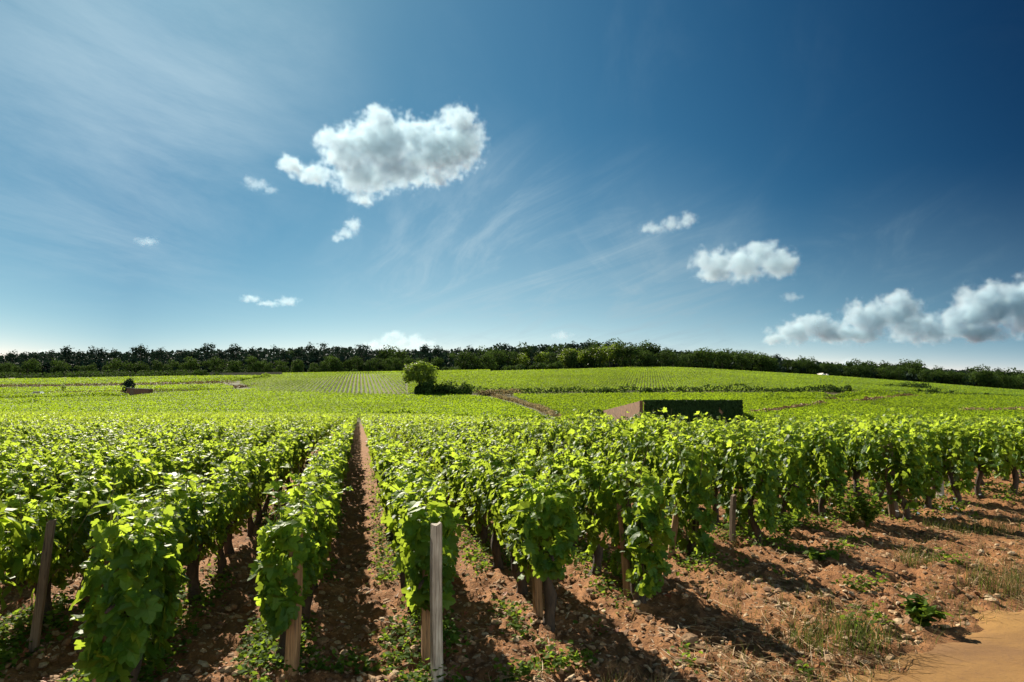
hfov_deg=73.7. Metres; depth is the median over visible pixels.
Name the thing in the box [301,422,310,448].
grape vine
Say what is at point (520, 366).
shrub
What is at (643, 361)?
broadleaf tree
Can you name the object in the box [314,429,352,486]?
grape vine
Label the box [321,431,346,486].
grape vine
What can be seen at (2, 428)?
grape vine
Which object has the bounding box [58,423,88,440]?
grape vine
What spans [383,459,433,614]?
grape vine
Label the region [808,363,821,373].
broadleaf tree
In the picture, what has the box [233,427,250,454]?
grape vine
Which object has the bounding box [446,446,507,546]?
grape vine
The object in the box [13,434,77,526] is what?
grape vine
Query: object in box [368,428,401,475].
grape vine
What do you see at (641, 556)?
grape vine
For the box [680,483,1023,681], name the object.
thin grass
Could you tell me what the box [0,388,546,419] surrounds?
valley vines
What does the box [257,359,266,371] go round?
broadleaf tree
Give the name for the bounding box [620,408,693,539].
grape vine
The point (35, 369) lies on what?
broadleaf tree
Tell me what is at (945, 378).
broadleaf tree
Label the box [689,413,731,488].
grape vine
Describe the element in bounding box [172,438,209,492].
grape vine
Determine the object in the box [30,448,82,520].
grape vine
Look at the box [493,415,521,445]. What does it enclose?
grape vine
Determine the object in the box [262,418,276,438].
grape vine
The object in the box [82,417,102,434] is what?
grape vine
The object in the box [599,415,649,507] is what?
grape vine
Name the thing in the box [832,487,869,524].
leafy weed
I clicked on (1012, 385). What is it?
broadleaf tree
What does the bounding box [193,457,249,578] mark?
grape vine
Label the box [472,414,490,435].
grape vine
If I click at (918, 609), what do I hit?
leafy weed
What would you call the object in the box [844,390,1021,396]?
hedge
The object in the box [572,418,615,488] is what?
grape vine
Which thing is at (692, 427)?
grape vine
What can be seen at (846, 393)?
vine row
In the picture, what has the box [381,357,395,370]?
broadleaf tree
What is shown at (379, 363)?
broadleaf tree
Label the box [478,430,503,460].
grape vine
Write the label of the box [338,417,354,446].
grape vine
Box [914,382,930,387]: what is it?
bush
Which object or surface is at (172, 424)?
grape vine
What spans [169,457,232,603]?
grape vine
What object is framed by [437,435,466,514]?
grape vine
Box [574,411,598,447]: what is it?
grape vine
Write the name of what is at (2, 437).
grape vine
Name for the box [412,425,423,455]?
grape vine
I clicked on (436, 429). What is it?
grape vine
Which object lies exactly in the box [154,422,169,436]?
grape vine
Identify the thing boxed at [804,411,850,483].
grape vine
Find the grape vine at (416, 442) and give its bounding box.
[409,420,435,456]
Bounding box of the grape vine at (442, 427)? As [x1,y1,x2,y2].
[438,417,452,436]
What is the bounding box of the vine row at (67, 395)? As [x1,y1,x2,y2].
[0,391,128,397]
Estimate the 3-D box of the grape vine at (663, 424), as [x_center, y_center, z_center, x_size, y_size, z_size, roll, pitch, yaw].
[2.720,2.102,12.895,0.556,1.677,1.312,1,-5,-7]
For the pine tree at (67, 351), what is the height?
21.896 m
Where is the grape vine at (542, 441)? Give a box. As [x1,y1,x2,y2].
[526,417,562,466]
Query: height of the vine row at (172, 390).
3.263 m
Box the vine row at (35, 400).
[0,397,43,403]
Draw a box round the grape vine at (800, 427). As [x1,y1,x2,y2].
[780,416,814,476]
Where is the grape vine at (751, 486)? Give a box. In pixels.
[716,412,782,545]
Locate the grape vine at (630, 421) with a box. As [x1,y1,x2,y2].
[605,411,637,470]
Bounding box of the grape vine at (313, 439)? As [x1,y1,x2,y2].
[304,424,315,466]
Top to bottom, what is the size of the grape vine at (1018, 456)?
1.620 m
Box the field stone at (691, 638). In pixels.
[680,633,697,645]
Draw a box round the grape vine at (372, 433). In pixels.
[362,418,386,474]
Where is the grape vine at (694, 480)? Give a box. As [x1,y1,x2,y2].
[658,416,718,558]
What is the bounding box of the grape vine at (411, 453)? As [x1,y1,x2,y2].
[373,437,420,509]
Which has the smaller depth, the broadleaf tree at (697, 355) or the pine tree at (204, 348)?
the broadleaf tree at (697, 355)
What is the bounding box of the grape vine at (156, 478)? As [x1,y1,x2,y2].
[113,436,179,497]
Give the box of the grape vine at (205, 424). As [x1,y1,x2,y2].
[195,420,220,450]
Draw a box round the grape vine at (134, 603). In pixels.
[69,479,189,681]
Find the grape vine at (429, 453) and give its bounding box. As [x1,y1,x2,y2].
[421,432,441,475]
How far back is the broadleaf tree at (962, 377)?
421.45 m
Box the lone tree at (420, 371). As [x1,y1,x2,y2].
[402,361,439,383]
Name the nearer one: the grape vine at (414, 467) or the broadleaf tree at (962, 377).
the grape vine at (414, 467)
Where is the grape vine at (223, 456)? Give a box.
[203,431,237,482]
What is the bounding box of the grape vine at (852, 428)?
[834,415,876,480]
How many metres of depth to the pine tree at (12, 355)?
444.63 m
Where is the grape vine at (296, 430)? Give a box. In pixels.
[290,420,305,479]
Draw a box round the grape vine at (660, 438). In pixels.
[647,415,700,477]
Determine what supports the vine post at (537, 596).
on the ground at (356, 500)
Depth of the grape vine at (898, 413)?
13.79 m
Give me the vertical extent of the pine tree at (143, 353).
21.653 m
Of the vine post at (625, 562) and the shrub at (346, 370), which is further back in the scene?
the shrub at (346, 370)
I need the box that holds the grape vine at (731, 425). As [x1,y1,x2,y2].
[722,417,736,427]
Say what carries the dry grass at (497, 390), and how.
on the ground at (356, 500)
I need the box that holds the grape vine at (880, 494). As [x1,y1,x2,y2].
[846,419,900,499]
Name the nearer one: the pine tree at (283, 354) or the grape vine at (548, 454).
the grape vine at (548, 454)
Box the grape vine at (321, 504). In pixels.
[270,461,352,625]
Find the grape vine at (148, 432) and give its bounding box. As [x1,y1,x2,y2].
[123,425,160,444]
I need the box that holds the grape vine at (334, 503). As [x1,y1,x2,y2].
[302,458,342,588]
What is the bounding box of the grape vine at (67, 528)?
[0,474,94,623]
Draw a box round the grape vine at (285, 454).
[264,429,290,506]
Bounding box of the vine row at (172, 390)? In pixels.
[151,385,214,391]
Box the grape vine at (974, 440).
[931,413,992,476]
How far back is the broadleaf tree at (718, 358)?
428.03 m
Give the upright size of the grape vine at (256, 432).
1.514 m
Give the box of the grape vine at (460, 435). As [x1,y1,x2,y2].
[457,420,482,447]
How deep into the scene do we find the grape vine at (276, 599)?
4.45 m
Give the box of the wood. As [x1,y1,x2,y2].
[0,342,1022,389]
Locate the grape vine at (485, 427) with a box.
[479,412,494,436]
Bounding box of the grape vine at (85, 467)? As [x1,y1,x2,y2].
[58,434,111,505]
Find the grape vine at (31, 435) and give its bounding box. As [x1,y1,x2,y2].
[6,425,45,444]
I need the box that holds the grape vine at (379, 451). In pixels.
[375,430,399,463]
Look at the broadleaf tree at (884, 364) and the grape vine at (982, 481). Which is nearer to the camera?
the grape vine at (982, 481)
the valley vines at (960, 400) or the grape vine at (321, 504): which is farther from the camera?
the valley vines at (960, 400)
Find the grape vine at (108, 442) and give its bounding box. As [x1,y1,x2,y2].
[84,429,138,469]
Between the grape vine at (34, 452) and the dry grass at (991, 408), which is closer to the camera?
the grape vine at (34, 452)
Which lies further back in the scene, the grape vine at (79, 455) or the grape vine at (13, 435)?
the grape vine at (13, 435)
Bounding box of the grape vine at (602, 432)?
[590,410,618,459]
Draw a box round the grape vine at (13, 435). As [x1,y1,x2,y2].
[3,428,25,445]
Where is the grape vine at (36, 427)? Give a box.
[27,421,48,433]
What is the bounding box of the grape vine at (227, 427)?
[220,422,234,436]
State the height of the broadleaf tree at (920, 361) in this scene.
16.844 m
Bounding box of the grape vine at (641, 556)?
[596,449,675,603]
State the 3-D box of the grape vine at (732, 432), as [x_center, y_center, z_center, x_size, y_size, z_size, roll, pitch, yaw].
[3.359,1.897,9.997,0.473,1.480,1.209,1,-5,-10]
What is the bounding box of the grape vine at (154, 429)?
[140,422,168,448]
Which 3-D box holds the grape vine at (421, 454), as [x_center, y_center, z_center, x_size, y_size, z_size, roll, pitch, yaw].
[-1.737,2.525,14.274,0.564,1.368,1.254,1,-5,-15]
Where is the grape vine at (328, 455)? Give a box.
[302,439,341,489]
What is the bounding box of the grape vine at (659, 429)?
[629,406,668,472]
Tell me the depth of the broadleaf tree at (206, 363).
433.41 m
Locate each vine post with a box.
[28,519,55,655]
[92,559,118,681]
[284,533,302,675]
[421,569,430,668]
[430,522,443,681]
[531,519,542,616]
[617,503,630,596]
[667,489,682,557]
[729,494,735,540]
[883,444,898,518]
[936,481,944,498]
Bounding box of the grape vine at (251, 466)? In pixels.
[200,437,259,554]
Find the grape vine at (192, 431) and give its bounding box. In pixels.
[187,420,210,470]
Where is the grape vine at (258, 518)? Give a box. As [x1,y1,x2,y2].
[243,434,277,524]
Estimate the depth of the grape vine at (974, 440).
13.06 m
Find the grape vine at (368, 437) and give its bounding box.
[366,421,378,454]
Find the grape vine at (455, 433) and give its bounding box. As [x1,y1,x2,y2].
[451,420,464,442]
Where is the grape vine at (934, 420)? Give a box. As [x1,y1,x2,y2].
[909,412,944,460]
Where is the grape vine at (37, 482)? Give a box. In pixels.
[0,448,57,532]
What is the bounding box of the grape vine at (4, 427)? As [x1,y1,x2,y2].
[0,418,12,434]
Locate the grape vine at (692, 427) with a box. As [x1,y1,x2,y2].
[653,413,702,440]
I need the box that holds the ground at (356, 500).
[0,368,1023,681]
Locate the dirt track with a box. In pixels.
[819,598,1023,681]
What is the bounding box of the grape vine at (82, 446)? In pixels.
[69,427,112,465]
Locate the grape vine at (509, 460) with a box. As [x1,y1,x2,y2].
[496,433,534,488]
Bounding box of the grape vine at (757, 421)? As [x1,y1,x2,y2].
[742,417,763,430]
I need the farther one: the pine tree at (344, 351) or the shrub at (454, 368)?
the pine tree at (344, 351)
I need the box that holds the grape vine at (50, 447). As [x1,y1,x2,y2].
[31,431,69,456]
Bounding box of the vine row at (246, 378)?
[157,373,270,384]
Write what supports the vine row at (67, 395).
on the ground at (356, 500)
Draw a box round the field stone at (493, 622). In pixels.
[490,620,501,624]
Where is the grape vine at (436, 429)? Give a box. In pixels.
[429,420,443,438]
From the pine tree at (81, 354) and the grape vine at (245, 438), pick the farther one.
the pine tree at (81, 354)
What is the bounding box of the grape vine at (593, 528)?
[564,440,625,575]
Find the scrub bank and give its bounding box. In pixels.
[0,369,216,377]
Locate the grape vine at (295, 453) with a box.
[274,427,302,490]
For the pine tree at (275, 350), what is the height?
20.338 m
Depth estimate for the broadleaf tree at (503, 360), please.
432.65 m
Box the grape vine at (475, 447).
[464,427,488,463]
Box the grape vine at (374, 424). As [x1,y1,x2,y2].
[366,419,381,444]
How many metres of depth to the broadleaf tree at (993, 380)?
426.92 m
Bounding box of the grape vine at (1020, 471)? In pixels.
[998,417,1023,478]
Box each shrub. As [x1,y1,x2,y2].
[24,374,40,377]
[193,369,207,375]
[312,368,324,371]
[338,368,350,371]
[448,365,460,369]
[508,365,517,369]
[516,363,525,369]
[533,362,546,369]
[551,360,562,368]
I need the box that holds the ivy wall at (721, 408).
[603,399,742,422]
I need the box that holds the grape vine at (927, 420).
[924,413,950,476]
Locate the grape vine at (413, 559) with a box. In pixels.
[381,465,468,651]
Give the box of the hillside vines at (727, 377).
[405,366,1023,395]
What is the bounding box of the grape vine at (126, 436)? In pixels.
[114,428,145,450]
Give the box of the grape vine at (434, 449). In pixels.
[429,431,453,488]
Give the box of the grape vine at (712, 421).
[710,416,735,429]
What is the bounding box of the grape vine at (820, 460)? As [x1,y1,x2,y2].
[788,416,848,517]
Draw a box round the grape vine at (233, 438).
[213,427,244,474]
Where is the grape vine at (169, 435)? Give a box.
[151,421,188,455]
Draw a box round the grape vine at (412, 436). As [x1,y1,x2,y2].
[409,420,430,462]
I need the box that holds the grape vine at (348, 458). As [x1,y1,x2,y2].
[324,433,352,478]
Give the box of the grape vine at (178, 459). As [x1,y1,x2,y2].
[142,433,199,504]
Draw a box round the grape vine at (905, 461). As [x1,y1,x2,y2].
[857,414,928,519]
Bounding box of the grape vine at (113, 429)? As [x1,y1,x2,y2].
[100,420,121,438]
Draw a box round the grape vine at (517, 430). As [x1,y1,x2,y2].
[506,419,534,451]
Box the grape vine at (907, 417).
[875,408,926,492]
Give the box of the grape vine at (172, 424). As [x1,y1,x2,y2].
[156,420,176,432]
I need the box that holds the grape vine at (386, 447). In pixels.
[377,434,394,471]
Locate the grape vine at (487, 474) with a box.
[473,436,520,569]
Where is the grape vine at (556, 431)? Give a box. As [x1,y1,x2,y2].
[542,411,575,459]
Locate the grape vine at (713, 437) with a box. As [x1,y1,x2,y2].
[683,411,751,525]
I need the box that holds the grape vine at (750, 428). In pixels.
[736,416,767,434]
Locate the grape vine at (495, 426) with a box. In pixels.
[487,420,501,437]
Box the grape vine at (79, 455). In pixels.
[47,437,87,465]
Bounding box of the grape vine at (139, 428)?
[124,420,153,438]
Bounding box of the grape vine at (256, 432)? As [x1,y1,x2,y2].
[236,419,265,458]
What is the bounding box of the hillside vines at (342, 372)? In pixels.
[282,369,489,373]
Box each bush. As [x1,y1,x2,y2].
[414,385,424,394]
[417,379,442,394]
[433,380,460,394]
[449,380,472,394]
[586,408,603,415]
[843,384,852,391]
[898,381,926,387]
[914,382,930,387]
[922,386,941,392]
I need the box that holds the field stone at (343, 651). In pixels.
[340,649,349,655]
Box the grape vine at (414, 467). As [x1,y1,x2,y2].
[395,444,443,510]
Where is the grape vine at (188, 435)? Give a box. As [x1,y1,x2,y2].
[169,424,203,482]
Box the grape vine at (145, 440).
[129,426,171,463]
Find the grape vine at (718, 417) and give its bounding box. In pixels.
[706,416,741,491]
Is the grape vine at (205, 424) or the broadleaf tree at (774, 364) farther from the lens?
the broadleaf tree at (774, 364)
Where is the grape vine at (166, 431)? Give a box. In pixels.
[156,424,181,441]
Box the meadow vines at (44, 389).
[0,383,234,393]
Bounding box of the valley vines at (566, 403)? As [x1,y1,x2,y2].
[513,391,1023,422]
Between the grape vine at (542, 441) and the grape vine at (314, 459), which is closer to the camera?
the grape vine at (314, 459)
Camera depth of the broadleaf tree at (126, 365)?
428.01 m
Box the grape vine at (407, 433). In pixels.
[404,418,417,462]
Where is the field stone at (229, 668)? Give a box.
[223,666,235,672]
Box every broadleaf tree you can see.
[0,360,13,376]
[9,364,25,375]
[19,359,34,376]
[25,358,41,373]
[48,358,64,372]
[50,364,61,374]
[58,363,70,374]
[79,365,86,372]
[86,362,98,372]
[105,358,122,373]
[121,360,132,371]
[127,361,142,373]
[139,363,150,371]
[151,359,166,374]
[162,364,172,374]
[168,359,181,372]
[179,362,191,374]
[183,355,201,373]
[202,360,210,371]
[209,356,228,371]
[224,359,240,372]
[244,354,262,371]
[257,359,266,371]
[264,362,274,371]
[273,359,288,371]
[290,360,301,371]
[291,359,304,372]
[308,362,318,371]
[319,361,325,369]
[321,355,338,371]
[329,357,343,371]
[344,358,352,370]
[348,355,363,370]
[362,358,377,370]
[373,356,384,370]
[377,344,393,361]
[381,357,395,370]
[387,346,411,363]
[392,357,406,370]
[402,356,412,366]
[430,357,441,369]
[447,351,458,361]
[454,349,474,369]
[468,354,483,368]
[476,345,491,355]
[480,351,498,369]
[485,347,502,366]
[496,350,510,362]
[497,352,509,368]
[507,350,522,366]
[514,352,529,368]
[515,341,541,363]
[532,352,544,362]
[535,352,549,362]
[543,350,561,364]
[545,344,559,361]
[556,343,576,363]
[556,347,578,367]
[562,350,579,368]
[577,349,593,367]
[582,343,597,367]
[584,339,605,351]
[588,347,608,367]
[599,342,618,367]
[608,337,632,348]
[612,343,630,366]
[618,343,641,366]
[636,350,648,366]
[638,340,660,356]
[640,350,658,366]
[644,342,664,357]
[656,350,669,366]
[663,351,682,366]
[678,349,689,356]
[678,354,688,366]
[682,352,696,366]
[692,347,714,367]
[698,348,716,367]
[713,348,730,368]
[716,353,731,368]
[730,351,755,369]
[740,350,759,369]
[750,354,770,370]
[757,354,778,371]
[767,355,779,371]
[782,357,797,372]
[790,359,804,372]
[795,356,807,369]
[803,358,818,373]
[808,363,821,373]
[818,361,831,374]
[829,363,840,375]
[840,359,859,369]
[842,366,853,376]
[850,365,864,377]
[856,359,868,367]
[861,360,878,370]
[862,365,872,377]
[869,366,881,378]
[876,366,892,378]
[877,360,891,370]
[885,364,905,379]
[889,364,906,380]
[895,358,911,367]
[905,359,925,373]
[905,360,924,372]
[908,367,918,379]
[917,368,935,382]
[929,370,942,382]
[931,365,944,372]
[941,371,955,383]
[945,371,960,384]
[953,372,969,384]
[966,364,990,376]
[967,370,984,385]
[976,370,995,386]
[980,370,999,386]
[992,368,1010,378]
[995,373,1011,387]
[1004,375,1018,388]
[1006,367,1023,376]
[1008,373,1023,389]
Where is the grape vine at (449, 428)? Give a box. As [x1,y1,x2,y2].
[439,419,456,439]
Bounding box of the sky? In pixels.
[0,0,1023,372]
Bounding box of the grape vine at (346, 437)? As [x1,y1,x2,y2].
[323,427,353,450]
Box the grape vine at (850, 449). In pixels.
[819,409,889,500]
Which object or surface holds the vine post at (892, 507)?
on the ground at (356, 500)
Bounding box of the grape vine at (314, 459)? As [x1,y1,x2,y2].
[298,451,338,509]
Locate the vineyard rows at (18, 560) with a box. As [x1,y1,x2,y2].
[0,410,1021,610]
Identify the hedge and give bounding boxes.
[468,383,846,394]
[628,365,770,371]
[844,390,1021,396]
[879,383,933,386]
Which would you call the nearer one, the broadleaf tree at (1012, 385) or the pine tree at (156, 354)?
the broadleaf tree at (1012, 385)
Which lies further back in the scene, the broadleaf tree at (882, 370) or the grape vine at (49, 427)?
the broadleaf tree at (882, 370)
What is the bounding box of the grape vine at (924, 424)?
[914,416,962,489]
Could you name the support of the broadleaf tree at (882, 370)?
on the ground at (356, 500)
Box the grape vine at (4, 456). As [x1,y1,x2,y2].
[0,434,36,533]
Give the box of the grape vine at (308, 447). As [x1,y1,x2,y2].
[299,426,311,471]
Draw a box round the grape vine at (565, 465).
[542,434,602,550]
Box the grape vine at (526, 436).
[521,416,543,464]
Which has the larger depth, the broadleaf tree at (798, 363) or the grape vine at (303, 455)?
the broadleaf tree at (798, 363)
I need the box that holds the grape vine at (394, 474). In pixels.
[385,446,419,555]
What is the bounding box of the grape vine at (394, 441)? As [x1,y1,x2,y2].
[379,437,404,513]
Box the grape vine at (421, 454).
[414,429,437,465]
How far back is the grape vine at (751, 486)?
7.87 m
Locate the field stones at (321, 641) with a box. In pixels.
[0,489,1023,681]
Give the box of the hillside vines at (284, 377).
[240,372,406,393]
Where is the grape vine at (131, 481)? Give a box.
[93,435,154,531]
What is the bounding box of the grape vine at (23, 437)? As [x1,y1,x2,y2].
[3,429,41,451]
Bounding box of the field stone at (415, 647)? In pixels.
[410,644,418,653]
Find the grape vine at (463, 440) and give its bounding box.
[460,423,480,456]
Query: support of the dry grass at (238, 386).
on the ground at (356, 500)
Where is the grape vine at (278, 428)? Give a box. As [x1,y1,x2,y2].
[268,419,280,440]
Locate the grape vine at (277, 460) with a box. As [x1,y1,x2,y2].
[262,437,283,515]
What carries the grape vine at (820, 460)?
on the ground at (356, 500)
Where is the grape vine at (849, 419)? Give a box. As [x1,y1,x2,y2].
[842,413,871,431]
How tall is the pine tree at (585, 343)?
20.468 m
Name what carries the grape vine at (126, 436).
on the ground at (356, 500)
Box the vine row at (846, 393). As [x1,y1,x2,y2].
[750,389,917,400]
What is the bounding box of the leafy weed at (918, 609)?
[897,594,954,626]
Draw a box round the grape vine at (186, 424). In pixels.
[170,420,190,437]
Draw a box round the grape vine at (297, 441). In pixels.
[278,425,304,471]
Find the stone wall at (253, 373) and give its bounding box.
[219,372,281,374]
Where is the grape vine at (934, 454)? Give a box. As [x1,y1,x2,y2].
[891,412,944,507]
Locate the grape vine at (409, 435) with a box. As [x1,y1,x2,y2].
[406,422,425,462]
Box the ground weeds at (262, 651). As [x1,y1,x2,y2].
[0,452,1023,681]
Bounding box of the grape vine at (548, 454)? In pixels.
[529,440,568,492]
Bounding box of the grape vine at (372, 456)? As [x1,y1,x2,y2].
[368,433,388,487]
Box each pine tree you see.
[4,351,21,368]
[4,354,14,363]
[18,351,30,363]
[27,351,39,359]
[39,349,57,371]
[39,351,49,366]
[59,345,76,366]
[71,349,86,364]
[85,346,98,366]
[94,347,111,362]
[106,348,120,361]
[115,352,126,369]
[125,347,141,367]
[129,344,152,366]
[134,346,149,359]
[151,348,164,364]
[156,348,168,366]
[178,349,195,368]
[189,350,200,364]
[196,343,213,360]
[201,342,217,358]
[215,350,227,365]
[224,345,236,362]
[226,343,243,365]
[246,346,258,364]
[269,346,281,365]
[278,348,290,365]
[291,347,304,359]
[303,342,315,364]
[316,342,330,364]
[330,346,341,361]
[337,347,350,363]
[352,344,370,364]
[356,348,368,361]
[361,345,374,358]
[417,346,430,362]
[420,344,431,356]
[430,345,442,363]
[499,342,509,362]
[529,347,538,365]
[568,341,578,351]
[581,338,593,347]
[600,340,611,355]
[772,354,782,363]
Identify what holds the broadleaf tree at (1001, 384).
on the ground at (356, 500)
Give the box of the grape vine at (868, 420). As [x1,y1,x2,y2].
[844,412,889,487]
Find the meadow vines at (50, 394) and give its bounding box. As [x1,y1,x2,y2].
[0,391,128,398]
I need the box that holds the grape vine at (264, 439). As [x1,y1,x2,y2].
[249,424,273,454]
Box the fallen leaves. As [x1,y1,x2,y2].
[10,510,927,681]
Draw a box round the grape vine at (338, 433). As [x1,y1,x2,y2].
[329,423,349,471]
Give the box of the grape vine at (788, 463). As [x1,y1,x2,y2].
[754,414,812,519]
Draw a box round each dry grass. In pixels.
[0,379,232,386]
[49,383,257,392]
[474,388,521,395]
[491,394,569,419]
[744,400,825,413]
[824,393,916,403]
[962,406,1023,411]
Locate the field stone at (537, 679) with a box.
[532,675,545,681]
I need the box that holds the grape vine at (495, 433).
[490,421,512,445]
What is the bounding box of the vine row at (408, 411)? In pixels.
[359,409,549,419]
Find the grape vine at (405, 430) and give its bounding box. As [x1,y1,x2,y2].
[403,416,420,449]
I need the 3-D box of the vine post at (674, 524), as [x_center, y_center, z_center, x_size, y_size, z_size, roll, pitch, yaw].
[1.742,2.096,7.339,0.244,0.987,0.087,0,-5,-4]
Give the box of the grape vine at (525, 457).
[506,437,547,487]
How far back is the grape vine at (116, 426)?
19.26 m
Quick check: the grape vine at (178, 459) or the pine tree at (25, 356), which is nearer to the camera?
the grape vine at (178, 459)
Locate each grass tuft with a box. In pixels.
[575,657,670,681]
[784,593,908,659]
[880,537,937,567]
[921,513,968,531]
[949,511,1023,535]
[959,549,1023,599]
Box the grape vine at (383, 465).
[375,435,411,540]
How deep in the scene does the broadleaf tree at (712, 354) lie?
426.30 m
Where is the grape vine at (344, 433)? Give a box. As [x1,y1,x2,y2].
[329,424,351,456]
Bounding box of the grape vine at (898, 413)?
[875,412,908,430]
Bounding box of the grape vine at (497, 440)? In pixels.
[484,429,523,502]
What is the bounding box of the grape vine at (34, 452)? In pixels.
[11,439,53,463]
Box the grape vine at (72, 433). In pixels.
[56,425,92,452]
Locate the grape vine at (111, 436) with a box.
[90,430,125,444]
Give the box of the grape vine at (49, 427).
[41,422,65,432]
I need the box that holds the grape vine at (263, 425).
[253,419,270,440]
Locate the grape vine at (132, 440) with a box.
[109,434,145,464]
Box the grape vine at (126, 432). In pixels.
[110,424,140,443]
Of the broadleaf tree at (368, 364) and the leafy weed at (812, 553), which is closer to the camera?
the leafy weed at (812, 553)
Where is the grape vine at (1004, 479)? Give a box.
[980,416,1019,480]
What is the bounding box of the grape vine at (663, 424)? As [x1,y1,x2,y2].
[640,408,676,436]
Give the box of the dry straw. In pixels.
[367,487,1023,681]
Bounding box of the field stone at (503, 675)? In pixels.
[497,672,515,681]
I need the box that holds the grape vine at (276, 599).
[247,468,318,664]
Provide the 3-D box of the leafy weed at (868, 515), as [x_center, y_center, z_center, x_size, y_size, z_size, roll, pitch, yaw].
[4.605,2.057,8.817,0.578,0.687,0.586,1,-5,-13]
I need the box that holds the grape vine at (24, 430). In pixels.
[12,418,38,437]
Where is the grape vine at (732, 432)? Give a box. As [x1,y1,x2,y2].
[716,420,769,499]
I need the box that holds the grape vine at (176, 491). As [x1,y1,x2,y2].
[112,457,199,643]
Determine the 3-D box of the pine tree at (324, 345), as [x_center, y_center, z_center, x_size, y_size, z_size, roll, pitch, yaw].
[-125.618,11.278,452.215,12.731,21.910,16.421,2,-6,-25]
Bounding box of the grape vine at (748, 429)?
[730,417,778,451]
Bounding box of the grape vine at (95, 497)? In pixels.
[38,445,123,597]
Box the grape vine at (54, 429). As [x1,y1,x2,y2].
[34,421,65,440]
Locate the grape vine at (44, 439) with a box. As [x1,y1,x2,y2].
[20,426,53,448]
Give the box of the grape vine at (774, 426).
[746,413,814,497]
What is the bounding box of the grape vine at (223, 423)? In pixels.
[214,418,227,439]
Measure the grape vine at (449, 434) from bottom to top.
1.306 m
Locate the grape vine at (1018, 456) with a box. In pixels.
[975,415,1023,493]
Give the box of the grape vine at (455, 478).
[446,442,487,532]
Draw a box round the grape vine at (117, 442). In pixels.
[94,428,131,451]
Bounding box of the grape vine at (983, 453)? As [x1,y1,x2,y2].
[951,416,1019,498]
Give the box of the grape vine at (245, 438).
[237,429,254,459]
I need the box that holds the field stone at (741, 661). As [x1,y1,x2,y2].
[735,659,744,665]
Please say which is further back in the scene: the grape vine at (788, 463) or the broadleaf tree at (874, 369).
the broadleaf tree at (874, 369)
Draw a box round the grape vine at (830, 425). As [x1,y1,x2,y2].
[816,414,857,491]
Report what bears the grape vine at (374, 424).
on the ground at (356, 500)
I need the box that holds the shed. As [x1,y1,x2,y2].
[127,388,152,395]
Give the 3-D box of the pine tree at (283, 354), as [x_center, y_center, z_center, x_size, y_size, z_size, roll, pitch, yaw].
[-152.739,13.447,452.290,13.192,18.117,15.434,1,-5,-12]
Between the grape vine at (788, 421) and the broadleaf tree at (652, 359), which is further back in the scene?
the broadleaf tree at (652, 359)
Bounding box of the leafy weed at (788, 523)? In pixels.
[771,511,800,535]
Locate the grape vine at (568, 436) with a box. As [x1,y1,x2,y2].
[559,409,595,458]
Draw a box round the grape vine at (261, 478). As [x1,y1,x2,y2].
[229,432,274,536]
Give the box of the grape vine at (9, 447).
[0,438,29,462]
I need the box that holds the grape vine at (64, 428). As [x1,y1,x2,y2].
[55,422,74,436]
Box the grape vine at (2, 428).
[0,421,21,439]
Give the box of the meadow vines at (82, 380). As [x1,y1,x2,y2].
[0,374,270,385]
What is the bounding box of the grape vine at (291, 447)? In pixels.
[272,432,294,491]
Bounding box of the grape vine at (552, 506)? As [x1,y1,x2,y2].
[503,461,589,631]
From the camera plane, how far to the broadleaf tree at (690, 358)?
428.21 m
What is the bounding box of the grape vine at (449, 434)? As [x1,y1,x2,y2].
[444,427,463,440]
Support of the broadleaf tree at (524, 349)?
on the ground at (356, 500)
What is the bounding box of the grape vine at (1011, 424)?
[997,408,1023,462]
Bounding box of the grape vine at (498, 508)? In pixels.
[488,451,548,594]
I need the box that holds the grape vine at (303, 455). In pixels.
[294,420,312,476]
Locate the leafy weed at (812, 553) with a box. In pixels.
[802,546,839,560]
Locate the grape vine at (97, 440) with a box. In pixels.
[86,428,102,448]
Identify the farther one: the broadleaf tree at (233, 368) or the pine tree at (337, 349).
the pine tree at (337, 349)
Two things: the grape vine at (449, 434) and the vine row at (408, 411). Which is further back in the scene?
the vine row at (408, 411)
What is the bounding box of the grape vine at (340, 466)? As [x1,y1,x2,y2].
[314,437,346,497]
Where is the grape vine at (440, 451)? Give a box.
[429,431,477,507]
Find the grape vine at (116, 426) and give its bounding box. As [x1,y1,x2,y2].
[106,420,131,434]
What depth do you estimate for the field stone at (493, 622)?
5.54 m
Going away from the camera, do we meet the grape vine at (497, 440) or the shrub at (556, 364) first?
the grape vine at (497, 440)
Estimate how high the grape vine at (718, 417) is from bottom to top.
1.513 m
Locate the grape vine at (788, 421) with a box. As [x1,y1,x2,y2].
[753,416,808,480]
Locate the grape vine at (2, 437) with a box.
[0,429,11,449]
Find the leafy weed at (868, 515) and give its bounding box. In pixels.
[842,474,895,526]
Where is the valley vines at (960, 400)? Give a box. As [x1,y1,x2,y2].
[826,391,1023,410]
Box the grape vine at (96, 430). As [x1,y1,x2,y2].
[80,421,104,439]
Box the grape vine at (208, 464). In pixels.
[181,433,220,495]
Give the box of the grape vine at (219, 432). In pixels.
[196,418,223,440]
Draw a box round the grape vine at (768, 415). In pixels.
[751,414,782,432]
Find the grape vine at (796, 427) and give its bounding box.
[778,411,834,497]
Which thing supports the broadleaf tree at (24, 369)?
on the ground at (356, 500)
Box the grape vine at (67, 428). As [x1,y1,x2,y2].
[41,423,78,444]
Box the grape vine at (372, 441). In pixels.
[369,426,387,460]
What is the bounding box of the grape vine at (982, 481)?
[957,414,1005,484]
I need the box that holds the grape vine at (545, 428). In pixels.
[534,417,554,433]
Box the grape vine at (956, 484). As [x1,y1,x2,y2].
[923,414,976,502]
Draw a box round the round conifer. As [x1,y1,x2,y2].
[120,378,135,391]

